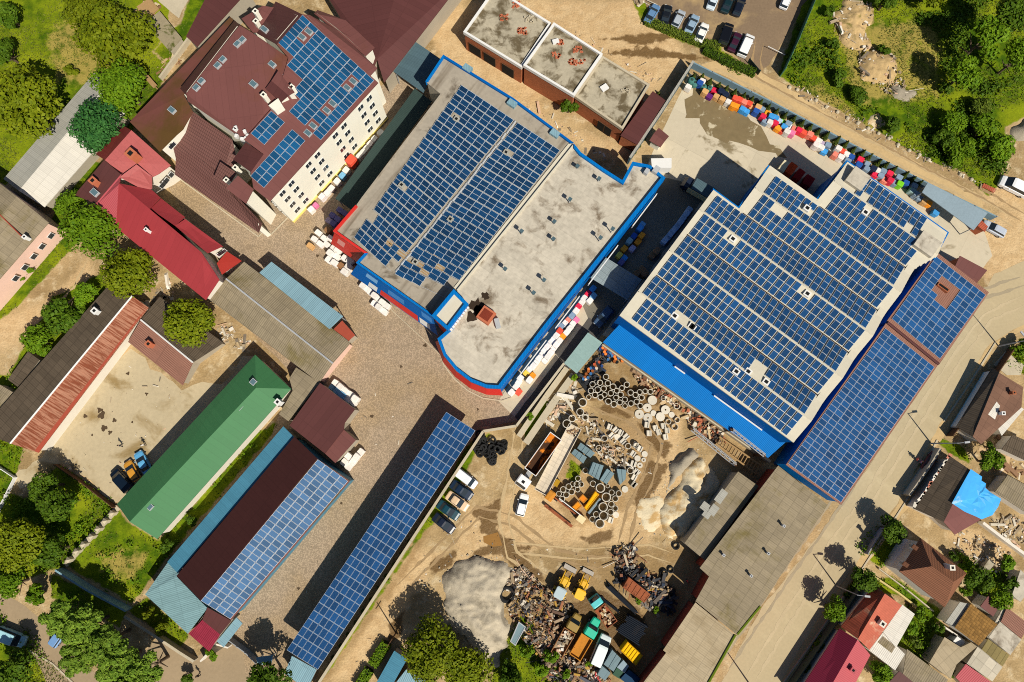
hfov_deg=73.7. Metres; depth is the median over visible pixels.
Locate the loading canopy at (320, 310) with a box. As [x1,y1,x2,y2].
[260,262,346,328]
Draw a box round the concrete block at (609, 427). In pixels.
[606,423,612,429]
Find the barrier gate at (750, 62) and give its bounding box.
[747,57,760,74]
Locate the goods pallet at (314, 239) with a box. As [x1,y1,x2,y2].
[310,235,318,243]
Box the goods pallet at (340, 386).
[336,382,345,389]
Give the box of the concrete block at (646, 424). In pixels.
[644,422,649,427]
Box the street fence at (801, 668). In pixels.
[788,575,865,681]
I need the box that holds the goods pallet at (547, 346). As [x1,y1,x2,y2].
[544,342,550,349]
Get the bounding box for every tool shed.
[0,385,14,407]
[8,352,42,386]
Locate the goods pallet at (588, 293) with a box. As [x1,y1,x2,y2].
[584,290,591,297]
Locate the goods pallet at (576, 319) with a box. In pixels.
[573,316,579,323]
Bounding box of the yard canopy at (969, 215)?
[912,183,986,234]
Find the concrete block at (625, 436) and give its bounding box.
[622,433,629,439]
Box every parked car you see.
[48,634,60,647]
[110,468,134,493]
[123,459,141,481]
[134,450,152,473]
[432,512,455,533]
[436,499,460,520]
[445,490,469,511]
[449,479,473,500]
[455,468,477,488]
[593,305,614,327]
[643,3,659,23]
[660,4,672,24]
[671,9,685,28]
[684,14,699,34]
[695,22,708,42]
[706,0,717,10]
[718,22,733,47]
[720,0,734,14]
[727,32,741,52]
[731,0,745,17]
[736,33,754,58]
[778,0,790,9]
[920,450,938,471]
[983,220,1006,237]
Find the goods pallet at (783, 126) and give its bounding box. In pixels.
[781,123,787,129]
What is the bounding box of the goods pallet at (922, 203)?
[918,198,926,206]
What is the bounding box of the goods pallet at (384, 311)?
[379,308,388,315]
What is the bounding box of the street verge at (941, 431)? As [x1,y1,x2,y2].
[781,325,1023,681]
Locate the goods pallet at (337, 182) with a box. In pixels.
[333,177,342,187]
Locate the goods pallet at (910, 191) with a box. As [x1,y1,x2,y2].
[905,187,916,195]
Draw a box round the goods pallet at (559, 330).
[556,327,562,334]
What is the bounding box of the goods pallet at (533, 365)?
[529,362,536,370]
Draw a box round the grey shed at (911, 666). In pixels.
[896,646,947,681]
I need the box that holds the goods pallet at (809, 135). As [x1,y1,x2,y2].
[804,130,813,139]
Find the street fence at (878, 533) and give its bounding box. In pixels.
[864,527,883,554]
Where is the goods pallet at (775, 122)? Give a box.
[771,119,778,128]
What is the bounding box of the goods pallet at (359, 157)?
[355,152,363,161]
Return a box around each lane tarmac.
[515,318,603,424]
[583,178,700,338]
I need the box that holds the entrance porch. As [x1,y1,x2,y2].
[949,256,986,282]
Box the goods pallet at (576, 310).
[572,307,579,314]
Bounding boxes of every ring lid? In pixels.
[613,512,618,517]
[614,434,620,439]
[622,486,627,492]
[635,410,643,418]
[643,403,651,411]
[643,413,651,421]
[648,396,656,404]
[656,412,664,420]
[661,405,669,413]
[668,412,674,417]
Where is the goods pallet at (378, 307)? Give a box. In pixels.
[375,303,383,310]
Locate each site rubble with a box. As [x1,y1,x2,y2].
[527,101,606,161]
[552,23,661,83]
[632,0,657,6]
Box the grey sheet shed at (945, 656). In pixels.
[921,634,976,678]
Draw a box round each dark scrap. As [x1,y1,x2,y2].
[576,348,607,397]
[613,566,678,615]
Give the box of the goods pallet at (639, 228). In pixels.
[635,224,643,233]
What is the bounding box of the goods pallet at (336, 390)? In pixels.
[333,387,340,394]
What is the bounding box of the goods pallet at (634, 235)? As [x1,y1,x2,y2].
[630,232,637,241]
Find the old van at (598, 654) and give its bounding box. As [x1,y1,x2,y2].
[589,633,610,667]
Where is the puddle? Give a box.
[483,532,501,546]
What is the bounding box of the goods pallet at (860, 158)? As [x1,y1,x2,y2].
[855,156,864,162]
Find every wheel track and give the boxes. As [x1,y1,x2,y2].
[24,259,87,336]
[45,262,95,328]
[400,505,613,582]
[406,516,615,589]
[498,427,542,583]
[508,433,548,575]
[512,542,674,553]
[512,552,670,562]
[587,405,653,542]
[591,396,663,545]
[716,68,1012,226]
[723,277,1019,659]
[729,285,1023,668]
[739,72,1017,219]
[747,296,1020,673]
[751,41,1020,220]
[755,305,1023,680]
[760,43,1023,213]
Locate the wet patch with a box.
[685,88,786,157]
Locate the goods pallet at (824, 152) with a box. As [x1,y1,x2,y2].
[819,148,827,155]
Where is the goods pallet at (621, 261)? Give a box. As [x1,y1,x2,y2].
[617,258,624,266]
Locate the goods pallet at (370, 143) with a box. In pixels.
[366,140,373,148]
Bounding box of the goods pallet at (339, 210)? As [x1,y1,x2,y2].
[336,206,343,214]
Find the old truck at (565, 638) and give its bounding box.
[551,612,581,658]
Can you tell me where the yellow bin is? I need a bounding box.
[584,491,598,510]
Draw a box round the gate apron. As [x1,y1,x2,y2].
[140,639,245,681]
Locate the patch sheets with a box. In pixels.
[700,489,727,518]
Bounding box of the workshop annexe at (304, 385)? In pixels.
[279,368,323,420]
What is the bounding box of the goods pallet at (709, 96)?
[705,93,712,101]
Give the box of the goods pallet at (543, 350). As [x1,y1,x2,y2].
[540,347,548,353]
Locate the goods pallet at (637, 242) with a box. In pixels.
[633,238,641,246]
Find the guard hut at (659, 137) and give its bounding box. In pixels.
[649,128,668,149]
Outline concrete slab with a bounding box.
[994,351,1023,374]
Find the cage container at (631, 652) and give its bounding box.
[619,639,642,664]
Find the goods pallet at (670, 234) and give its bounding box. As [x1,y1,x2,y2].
[667,231,674,237]
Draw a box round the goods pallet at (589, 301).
[585,297,593,305]
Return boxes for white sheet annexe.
[861,633,904,669]
[882,605,914,646]
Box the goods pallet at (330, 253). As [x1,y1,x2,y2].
[326,249,335,258]
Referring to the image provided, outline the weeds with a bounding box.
[0,284,1023,681]
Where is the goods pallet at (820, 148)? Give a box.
[816,144,824,152]
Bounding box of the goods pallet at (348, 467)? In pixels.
[344,463,353,470]
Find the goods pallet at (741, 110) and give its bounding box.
[737,105,745,114]
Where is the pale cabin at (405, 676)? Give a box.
[396,667,422,681]
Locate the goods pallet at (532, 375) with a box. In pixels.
[528,372,535,378]
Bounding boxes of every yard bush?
[518,643,534,657]
[525,412,533,420]
[534,663,548,676]
[543,649,559,663]
[562,668,570,679]
[570,373,577,380]
[634,597,641,604]
[653,605,658,613]
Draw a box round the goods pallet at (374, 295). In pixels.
[370,292,378,299]
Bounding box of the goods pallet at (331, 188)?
[327,184,335,193]
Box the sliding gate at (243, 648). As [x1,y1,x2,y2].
[228,637,256,663]
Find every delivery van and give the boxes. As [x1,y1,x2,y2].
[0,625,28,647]
[997,175,1023,198]
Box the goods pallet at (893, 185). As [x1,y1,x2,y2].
[890,180,896,187]
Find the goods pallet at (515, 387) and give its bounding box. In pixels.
[512,384,519,390]
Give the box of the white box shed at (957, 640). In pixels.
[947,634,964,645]
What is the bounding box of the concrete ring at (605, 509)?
[598,502,607,511]
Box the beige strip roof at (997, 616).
[987,609,1004,621]
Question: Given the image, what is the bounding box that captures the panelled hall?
[331,55,573,334]
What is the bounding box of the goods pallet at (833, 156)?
[829,151,838,160]
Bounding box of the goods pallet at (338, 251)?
[334,247,342,254]
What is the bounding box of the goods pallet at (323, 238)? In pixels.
[320,234,327,241]
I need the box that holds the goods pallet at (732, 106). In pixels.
[727,101,736,111]
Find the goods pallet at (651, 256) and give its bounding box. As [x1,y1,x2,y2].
[647,251,655,260]
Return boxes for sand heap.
[636,496,663,531]
[660,457,719,537]
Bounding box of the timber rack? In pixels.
[713,436,761,474]
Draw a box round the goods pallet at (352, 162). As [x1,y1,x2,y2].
[345,154,359,169]
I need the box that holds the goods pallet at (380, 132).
[377,129,383,136]
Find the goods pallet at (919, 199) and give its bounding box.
[914,196,923,202]
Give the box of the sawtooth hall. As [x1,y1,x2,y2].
[611,160,948,442]
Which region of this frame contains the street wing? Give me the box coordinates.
[773,253,988,504]
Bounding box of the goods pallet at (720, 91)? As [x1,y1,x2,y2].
[717,87,724,96]
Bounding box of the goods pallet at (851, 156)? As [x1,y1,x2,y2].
[848,153,854,160]
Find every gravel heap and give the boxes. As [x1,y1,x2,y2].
[442,556,511,667]
[666,448,698,492]
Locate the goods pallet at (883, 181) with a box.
[879,177,886,184]
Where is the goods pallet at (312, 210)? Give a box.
[307,206,316,215]
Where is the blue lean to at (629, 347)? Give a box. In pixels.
[603,325,784,457]
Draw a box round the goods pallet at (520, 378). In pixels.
[516,375,523,381]
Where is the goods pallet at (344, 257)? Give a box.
[340,254,347,262]
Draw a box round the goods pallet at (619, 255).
[614,251,622,260]
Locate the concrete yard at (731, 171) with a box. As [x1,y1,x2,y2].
[499,73,991,416]
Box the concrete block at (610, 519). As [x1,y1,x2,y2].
[607,517,613,523]
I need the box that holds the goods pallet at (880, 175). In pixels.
[876,172,884,180]
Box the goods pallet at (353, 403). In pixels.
[349,400,357,406]
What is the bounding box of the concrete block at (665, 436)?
[662,434,667,439]
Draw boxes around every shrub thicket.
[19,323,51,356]
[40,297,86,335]
[73,281,98,307]
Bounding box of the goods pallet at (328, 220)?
[325,217,332,224]
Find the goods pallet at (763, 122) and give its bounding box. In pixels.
[760,118,767,126]
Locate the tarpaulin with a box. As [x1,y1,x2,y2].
[952,469,1000,518]
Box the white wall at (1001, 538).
[978,521,1023,557]
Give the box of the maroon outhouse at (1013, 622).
[999,609,1023,638]
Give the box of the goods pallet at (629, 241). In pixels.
[624,237,632,246]
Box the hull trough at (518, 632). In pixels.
[510,621,525,645]
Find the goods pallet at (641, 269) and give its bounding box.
[638,265,645,272]
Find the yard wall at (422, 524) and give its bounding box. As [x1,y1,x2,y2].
[318,363,564,681]
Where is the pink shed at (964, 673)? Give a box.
[953,662,989,681]
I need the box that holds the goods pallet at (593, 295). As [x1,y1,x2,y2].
[589,292,596,299]
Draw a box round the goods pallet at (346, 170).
[342,166,351,176]
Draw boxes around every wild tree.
[919,0,947,7]
[947,53,982,89]
[959,14,1010,60]
[994,0,1023,31]
[997,36,1023,73]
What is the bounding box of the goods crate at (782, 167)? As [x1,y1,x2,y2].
[777,160,788,173]
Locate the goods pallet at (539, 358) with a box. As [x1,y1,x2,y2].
[534,354,542,361]
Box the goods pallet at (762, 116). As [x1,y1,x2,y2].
[757,113,766,121]
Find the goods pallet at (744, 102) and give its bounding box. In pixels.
[740,99,747,105]
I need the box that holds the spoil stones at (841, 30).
[829,0,873,53]
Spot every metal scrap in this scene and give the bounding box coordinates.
[508,579,570,665]
[541,632,610,681]
[603,537,672,617]
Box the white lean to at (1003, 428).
[993,407,1023,435]
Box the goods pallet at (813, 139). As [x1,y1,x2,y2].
[808,135,816,142]
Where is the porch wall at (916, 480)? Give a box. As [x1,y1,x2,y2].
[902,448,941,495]
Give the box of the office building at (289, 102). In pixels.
[130,2,387,236]
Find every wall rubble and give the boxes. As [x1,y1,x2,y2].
[545,381,583,431]
[630,368,725,442]
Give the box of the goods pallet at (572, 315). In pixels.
[568,312,575,319]
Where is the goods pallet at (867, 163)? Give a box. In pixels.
[862,160,870,166]
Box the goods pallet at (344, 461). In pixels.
[340,458,348,466]
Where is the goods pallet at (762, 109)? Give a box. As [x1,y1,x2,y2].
[759,106,765,113]
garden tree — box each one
[822,593,846,622]
[850,566,879,592]
[868,660,893,681]
[880,513,907,545]
[963,567,995,592]
[977,448,1006,470]
[988,582,1013,610]
[997,554,1016,571]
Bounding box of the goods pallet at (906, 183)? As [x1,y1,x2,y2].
[902,179,909,188]
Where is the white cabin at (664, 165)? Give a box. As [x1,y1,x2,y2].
[648,158,671,172]
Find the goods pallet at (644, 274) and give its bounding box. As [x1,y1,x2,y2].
[640,269,649,278]
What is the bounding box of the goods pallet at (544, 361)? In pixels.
[541,358,548,364]
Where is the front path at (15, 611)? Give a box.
[0,596,98,681]
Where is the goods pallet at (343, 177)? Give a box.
[338,172,347,181]
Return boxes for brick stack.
[499,13,508,20]
[512,0,520,8]
[517,27,526,34]
[524,15,533,22]
[552,52,560,58]
[568,58,577,65]
[573,45,582,52]
[621,87,629,92]
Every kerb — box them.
[27,648,72,681]
[181,180,287,236]
[391,309,439,354]
[439,353,511,400]
[783,440,937,681]
[943,342,995,421]
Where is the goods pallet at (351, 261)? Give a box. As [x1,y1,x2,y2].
[346,257,355,265]
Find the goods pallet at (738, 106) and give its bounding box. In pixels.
[734,103,740,111]
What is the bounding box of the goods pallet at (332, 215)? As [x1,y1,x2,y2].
[329,211,335,220]
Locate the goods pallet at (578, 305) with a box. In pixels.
[574,302,581,308]
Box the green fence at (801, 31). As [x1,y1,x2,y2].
[779,0,815,76]
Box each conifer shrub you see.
[705,78,711,86]
[730,88,736,96]
[780,112,787,119]
[789,115,796,123]
[797,120,804,127]
[805,123,813,130]
[814,128,821,135]
[821,131,829,140]
[831,135,840,145]
[840,140,848,148]
[848,146,856,153]
[856,149,865,156]
[864,153,873,160]
[872,159,882,166]
[879,162,889,168]
[900,171,909,180]
[906,176,916,183]
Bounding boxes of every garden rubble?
[129,0,160,18]
[144,272,176,307]
[156,53,182,81]
[216,323,250,351]
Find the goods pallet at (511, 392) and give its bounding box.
[507,388,514,396]
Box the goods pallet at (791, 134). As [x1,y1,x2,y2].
[787,129,795,138]
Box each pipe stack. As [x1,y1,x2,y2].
[599,595,619,613]
[605,582,637,614]
[616,613,647,645]
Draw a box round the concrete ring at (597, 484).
[595,483,604,492]
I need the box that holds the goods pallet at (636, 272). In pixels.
[633,269,640,276]
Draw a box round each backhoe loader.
[551,563,576,599]
[571,567,593,600]
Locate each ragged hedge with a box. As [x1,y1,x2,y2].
[644,18,720,49]
[701,43,756,77]
[802,632,821,660]
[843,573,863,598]
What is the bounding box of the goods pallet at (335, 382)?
[331,379,340,385]
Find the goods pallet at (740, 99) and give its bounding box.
[737,96,743,103]
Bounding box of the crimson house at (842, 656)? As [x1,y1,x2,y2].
[797,628,869,681]
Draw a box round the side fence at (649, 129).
[627,60,694,163]
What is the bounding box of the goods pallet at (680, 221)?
[676,218,683,225]
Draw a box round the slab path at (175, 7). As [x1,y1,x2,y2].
[158,0,187,17]
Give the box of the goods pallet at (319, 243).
[316,240,323,248]
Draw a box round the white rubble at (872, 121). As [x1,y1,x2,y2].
[868,113,884,127]
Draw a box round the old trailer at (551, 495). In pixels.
[544,490,585,526]
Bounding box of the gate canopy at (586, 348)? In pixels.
[564,333,601,373]
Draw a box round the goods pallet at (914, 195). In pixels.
[909,191,920,199]
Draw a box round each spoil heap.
[832,0,873,50]
[859,50,896,85]
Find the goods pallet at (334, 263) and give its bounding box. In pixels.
[330,259,338,268]
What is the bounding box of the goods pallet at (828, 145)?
[825,142,831,149]
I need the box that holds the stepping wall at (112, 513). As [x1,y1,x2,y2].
[64,505,119,566]
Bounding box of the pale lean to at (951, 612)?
[937,599,968,625]
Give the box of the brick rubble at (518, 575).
[504,559,542,593]
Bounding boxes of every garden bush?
[26,267,34,273]
[63,64,79,75]
[66,491,79,510]
[141,606,154,620]
[154,622,169,636]
[160,538,174,553]
[180,672,193,681]
[185,515,197,526]
[205,649,217,661]
[560,99,578,112]
[814,640,824,652]
[906,618,918,635]
[910,635,921,648]
[915,605,925,622]
[932,622,945,633]
[948,550,958,561]
[957,555,972,570]
[959,586,972,596]
[984,441,995,449]
[1003,575,1019,589]
[1009,338,1023,355]
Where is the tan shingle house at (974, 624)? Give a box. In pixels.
[944,601,996,645]
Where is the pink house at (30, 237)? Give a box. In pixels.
[0,183,65,310]
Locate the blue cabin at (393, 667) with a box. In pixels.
[377,647,405,681]
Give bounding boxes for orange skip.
[572,501,581,510]
[578,494,586,502]
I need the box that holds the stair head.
[432,289,468,331]
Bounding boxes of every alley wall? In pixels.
[875,576,917,607]
[877,568,933,611]
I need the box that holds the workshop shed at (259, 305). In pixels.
[210,262,351,382]
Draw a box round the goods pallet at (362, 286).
[359,282,366,289]
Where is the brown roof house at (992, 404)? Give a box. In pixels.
[950,368,1022,443]
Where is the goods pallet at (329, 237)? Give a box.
[326,234,332,242]
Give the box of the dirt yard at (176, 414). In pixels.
[15,349,252,501]
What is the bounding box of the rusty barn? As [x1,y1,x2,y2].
[0,288,149,452]
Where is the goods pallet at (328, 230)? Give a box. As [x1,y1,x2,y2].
[324,226,332,234]
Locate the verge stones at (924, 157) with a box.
[791,86,981,189]
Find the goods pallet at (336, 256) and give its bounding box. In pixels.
[333,252,340,261]
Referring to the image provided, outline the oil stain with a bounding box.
[97,411,104,418]
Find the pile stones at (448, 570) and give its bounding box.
[439,554,513,658]
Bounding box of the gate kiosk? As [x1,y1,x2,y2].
[970,221,987,234]
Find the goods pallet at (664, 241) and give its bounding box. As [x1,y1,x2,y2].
[659,237,668,246]
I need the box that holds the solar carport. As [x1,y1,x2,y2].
[287,412,474,668]
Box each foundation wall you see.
[517,366,568,437]
[523,373,572,444]
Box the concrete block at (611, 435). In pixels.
[608,432,614,438]
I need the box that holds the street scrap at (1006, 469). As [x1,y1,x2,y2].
[978,434,1023,479]
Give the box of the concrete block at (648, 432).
[646,430,651,435]
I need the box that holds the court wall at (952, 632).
[945,627,964,641]
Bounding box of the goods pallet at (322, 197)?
[318,193,327,202]
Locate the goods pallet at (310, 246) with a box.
[306,242,314,250]
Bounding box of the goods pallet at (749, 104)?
[745,100,752,108]
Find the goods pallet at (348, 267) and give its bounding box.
[344,263,353,272]
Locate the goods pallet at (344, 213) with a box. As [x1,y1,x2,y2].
[341,210,347,216]
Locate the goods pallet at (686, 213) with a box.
[681,209,690,216]
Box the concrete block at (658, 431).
[655,429,661,435]
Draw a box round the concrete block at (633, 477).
[630,474,637,480]
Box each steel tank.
[571,449,586,462]
[577,443,594,457]
[587,462,602,479]
[597,664,609,679]
[599,469,613,483]
[603,647,620,671]
[612,667,623,678]
[616,469,625,484]
[617,658,628,672]
[620,668,639,681]
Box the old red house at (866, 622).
[838,585,901,649]
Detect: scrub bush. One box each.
[824,4,834,16]
[825,37,840,49]
[832,67,846,87]
[849,84,868,105]
[872,0,897,10]
[876,44,891,54]
[885,115,900,133]
[930,128,955,147]
[939,80,953,94]
[939,110,968,133]
[942,135,976,168]
[966,112,1001,137]
[968,97,992,115]
[976,132,1016,162]
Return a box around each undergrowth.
[714,48,740,74]
[783,0,1023,176]
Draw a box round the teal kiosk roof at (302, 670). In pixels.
[284,655,317,681]
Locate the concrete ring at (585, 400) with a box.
[578,398,586,406]
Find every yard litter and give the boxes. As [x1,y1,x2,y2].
[72,366,180,483]
[282,382,416,612]
[356,417,670,661]
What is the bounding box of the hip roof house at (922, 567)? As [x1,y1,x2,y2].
[884,538,966,606]
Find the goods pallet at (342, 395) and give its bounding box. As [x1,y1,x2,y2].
[338,391,346,398]
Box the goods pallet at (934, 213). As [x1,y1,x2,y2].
[929,209,939,217]
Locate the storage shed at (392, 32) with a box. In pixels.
[329,0,460,92]
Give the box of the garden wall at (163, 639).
[124,613,197,662]
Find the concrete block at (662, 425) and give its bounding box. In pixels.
[660,423,665,428]
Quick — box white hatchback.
[515,493,528,516]
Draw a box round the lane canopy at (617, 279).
[590,258,641,303]
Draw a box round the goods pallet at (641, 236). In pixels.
[637,232,644,239]
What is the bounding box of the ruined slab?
[147,11,183,54]
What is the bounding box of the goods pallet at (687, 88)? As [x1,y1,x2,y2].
[683,83,691,92]
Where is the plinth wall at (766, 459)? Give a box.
[602,343,770,462]
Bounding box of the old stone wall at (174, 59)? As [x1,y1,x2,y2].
[158,38,190,80]
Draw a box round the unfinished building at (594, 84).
[463,0,649,140]
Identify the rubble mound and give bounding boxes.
[1010,119,1023,140]
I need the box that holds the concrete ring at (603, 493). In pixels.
[601,492,610,501]
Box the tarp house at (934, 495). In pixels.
[907,453,989,534]
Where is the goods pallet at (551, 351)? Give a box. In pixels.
[546,349,554,355]
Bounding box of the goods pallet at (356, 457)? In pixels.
[352,453,360,461]
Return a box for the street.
[722,261,1023,681]
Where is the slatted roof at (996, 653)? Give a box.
[973,639,1008,665]
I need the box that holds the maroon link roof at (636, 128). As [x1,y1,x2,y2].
[619,91,665,151]
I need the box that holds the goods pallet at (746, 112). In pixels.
[743,108,749,116]
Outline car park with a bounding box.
[645,0,806,69]
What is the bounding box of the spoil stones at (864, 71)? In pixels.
[858,47,923,94]
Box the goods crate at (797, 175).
[790,168,805,183]
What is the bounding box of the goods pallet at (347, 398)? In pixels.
[344,395,350,403]
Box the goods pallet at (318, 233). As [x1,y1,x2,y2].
[314,229,322,237]
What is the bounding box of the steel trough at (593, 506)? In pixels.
[587,498,600,513]
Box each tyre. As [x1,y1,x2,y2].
[483,450,490,457]
[488,444,495,451]
[488,458,496,465]
[493,445,500,452]
[497,446,505,453]
[500,586,514,602]
[660,569,667,576]
[672,542,679,549]
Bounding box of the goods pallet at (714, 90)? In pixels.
[710,87,717,94]
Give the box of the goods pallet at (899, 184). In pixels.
[894,180,903,189]
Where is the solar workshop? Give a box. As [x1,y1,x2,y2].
[145,426,353,651]
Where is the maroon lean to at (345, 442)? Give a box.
[325,430,359,462]
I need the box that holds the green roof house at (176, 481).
[117,355,292,538]
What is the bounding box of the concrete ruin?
[979,559,994,570]
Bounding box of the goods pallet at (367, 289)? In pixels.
[364,286,371,292]
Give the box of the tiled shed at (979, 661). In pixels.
[961,646,1001,680]
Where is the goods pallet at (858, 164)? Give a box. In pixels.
[853,161,862,168]
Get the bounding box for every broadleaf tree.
[0,1,19,29]
[0,37,18,65]
[0,63,63,138]
[0,102,11,129]
[0,517,46,573]
[0,566,29,598]
[0,646,33,681]
[24,583,46,605]
[27,471,64,502]
[33,532,69,568]
[35,487,74,522]
[38,598,83,638]
[53,188,86,214]
[57,202,123,260]
[58,642,92,678]
[61,0,106,28]
[61,602,109,650]
[66,97,125,155]
[70,0,159,68]
[82,622,130,666]
[86,57,146,118]
[94,638,141,681]
[98,247,157,299]
[114,676,130,681]
[122,649,169,681]
[162,297,216,347]
[246,661,292,681]
[400,612,458,681]
[439,644,494,681]
[498,658,516,676]
[498,668,521,681]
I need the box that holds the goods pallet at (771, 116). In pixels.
[766,113,775,119]
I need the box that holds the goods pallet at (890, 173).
[884,170,893,177]
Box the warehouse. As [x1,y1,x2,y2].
[638,466,826,681]
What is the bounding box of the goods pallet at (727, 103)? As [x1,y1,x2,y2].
[723,98,731,107]
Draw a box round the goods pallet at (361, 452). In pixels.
[356,448,365,456]
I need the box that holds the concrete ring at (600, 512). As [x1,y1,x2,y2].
[599,511,607,520]
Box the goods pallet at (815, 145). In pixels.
[809,141,819,151]
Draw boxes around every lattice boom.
[689,427,736,465]
[723,428,765,456]
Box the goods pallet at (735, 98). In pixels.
[731,94,738,102]
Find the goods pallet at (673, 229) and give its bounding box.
[670,226,677,232]
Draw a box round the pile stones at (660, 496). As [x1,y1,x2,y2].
[639,443,717,541]
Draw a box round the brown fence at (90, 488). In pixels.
[53,464,115,507]
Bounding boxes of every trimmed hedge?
[355,666,373,681]
[367,638,390,668]
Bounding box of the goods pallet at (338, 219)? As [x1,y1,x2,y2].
[334,215,341,223]
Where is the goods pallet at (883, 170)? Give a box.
[881,168,886,173]
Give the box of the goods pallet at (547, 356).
[544,353,551,360]
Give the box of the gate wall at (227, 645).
[200,642,231,661]
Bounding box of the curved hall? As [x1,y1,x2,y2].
[436,144,664,395]
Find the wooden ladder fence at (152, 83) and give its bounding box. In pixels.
[136,65,158,90]
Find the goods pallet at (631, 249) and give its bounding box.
[627,245,635,253]
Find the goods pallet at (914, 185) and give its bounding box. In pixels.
[908,182,917,188]
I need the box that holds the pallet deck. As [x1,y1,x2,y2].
[137,0,158,20]
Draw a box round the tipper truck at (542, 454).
[515,432,561,490]
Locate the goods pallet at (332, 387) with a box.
[328,384,335,390]
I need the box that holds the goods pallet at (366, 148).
[363,145,370,152]
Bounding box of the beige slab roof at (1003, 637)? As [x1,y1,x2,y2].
[986,621,1020,654]
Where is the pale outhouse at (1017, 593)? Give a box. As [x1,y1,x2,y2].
[1006,569,1023,601]
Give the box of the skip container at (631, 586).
[621,576,650,602]
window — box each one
[11,275,19,281]
[20,264,28,270]
[29,253,37,259]
[38,243,45,249]
[47,232,54,238]
[279,189,285,196]
[284,195,290,202]
[288,179,294,187]
[292,185,299,192]
[305,161,311,168]
[309,167,316,174]
[314,151,320,158]
[322,164,328,171]
[332,131,338,139]
[336,138,341,146]
[341,121,346,129]
[344,129,350,136]
[357,103,363,111]
[366,94,371,102]
[372,109,377,117]
[886,559,894,565]
[890,555,897,560]
[893,549,901,555]
[897,544,904,549]
[903,552,909,557]
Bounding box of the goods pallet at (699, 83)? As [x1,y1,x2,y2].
[696,79,703,89]
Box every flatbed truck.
[569,616,600,660]
[588,593,616,628]
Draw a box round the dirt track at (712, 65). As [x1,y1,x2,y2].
[702,60,982,206]
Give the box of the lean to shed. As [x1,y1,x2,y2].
[186,0,256,49]
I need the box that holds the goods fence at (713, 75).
[691,62,997,219]
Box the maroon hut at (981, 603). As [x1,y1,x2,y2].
[971,594,998,615]
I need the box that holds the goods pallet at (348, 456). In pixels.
[343,452,352,460]
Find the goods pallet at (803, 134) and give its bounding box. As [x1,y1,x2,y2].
[798,129,807,138]
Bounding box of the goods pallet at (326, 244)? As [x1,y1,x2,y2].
[323,241,330,248]
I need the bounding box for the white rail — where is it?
[0,466,17,509]
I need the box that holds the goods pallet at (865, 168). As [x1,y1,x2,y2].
[861,165,869,172]
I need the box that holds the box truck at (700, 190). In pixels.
[680,177,716,202]
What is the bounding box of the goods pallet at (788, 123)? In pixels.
[785,120,792,127]
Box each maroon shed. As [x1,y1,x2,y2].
[289,383,358,452]
[890,668,911,681]
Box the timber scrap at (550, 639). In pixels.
[531,616,569,661]
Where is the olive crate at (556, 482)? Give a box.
[553,478,559,486]
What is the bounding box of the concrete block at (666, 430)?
[664,428,669,433]
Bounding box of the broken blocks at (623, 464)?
[588,436,633,472]
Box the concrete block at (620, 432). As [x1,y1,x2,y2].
[617,429,623,435]
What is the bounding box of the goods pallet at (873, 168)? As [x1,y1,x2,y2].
[868,165,877,173]
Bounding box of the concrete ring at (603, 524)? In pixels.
[594,518,604,527]
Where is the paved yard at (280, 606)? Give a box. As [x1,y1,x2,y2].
[168,78,591,681]
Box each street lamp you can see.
[836,585,869,597]
[930,441,969,443]
[998,331,1023,346]
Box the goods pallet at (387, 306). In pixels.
[382,302,391,310]
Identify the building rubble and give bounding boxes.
[953,531,1010,574]
[989,514,1023,547]
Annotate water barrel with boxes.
[687,77,694,84]
[692,80,696,87]
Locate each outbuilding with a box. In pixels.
[128,297,224,384]
[987,475,1023,513]
[995,435,1023,460]
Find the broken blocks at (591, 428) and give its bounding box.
[577,410,608,446]
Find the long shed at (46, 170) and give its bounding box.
[4,73,129,208]
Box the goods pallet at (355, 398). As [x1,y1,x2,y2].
[351,394,360,402]
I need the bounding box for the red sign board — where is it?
[982,183,995,192]
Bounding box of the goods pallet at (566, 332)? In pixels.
[563,329,570,336]
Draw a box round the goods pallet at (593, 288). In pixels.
[589,285,596,292]
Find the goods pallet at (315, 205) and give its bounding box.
[312,202,319,209]
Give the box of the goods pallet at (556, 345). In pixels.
[552,340,559,348]
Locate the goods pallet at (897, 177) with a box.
[893,174,903,180]
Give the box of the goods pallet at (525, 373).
[522,370,529,376]
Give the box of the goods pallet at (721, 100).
[717,95,725,104]
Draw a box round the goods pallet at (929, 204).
[924,200,932,208]
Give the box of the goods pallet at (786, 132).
[781,128,790,137]
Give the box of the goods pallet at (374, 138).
[371,135,377,143]
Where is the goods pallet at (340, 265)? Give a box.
[337,262,344,269]
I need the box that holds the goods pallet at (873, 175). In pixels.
[870,172,877,178]
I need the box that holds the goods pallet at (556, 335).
[552,332,559,338]
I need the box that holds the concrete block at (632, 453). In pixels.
[629,450,636,456]
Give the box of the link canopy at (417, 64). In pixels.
[393,42,439,94]
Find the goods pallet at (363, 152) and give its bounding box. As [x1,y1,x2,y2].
[359,148,367,157]
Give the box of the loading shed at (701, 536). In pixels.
[679,472,757,559]

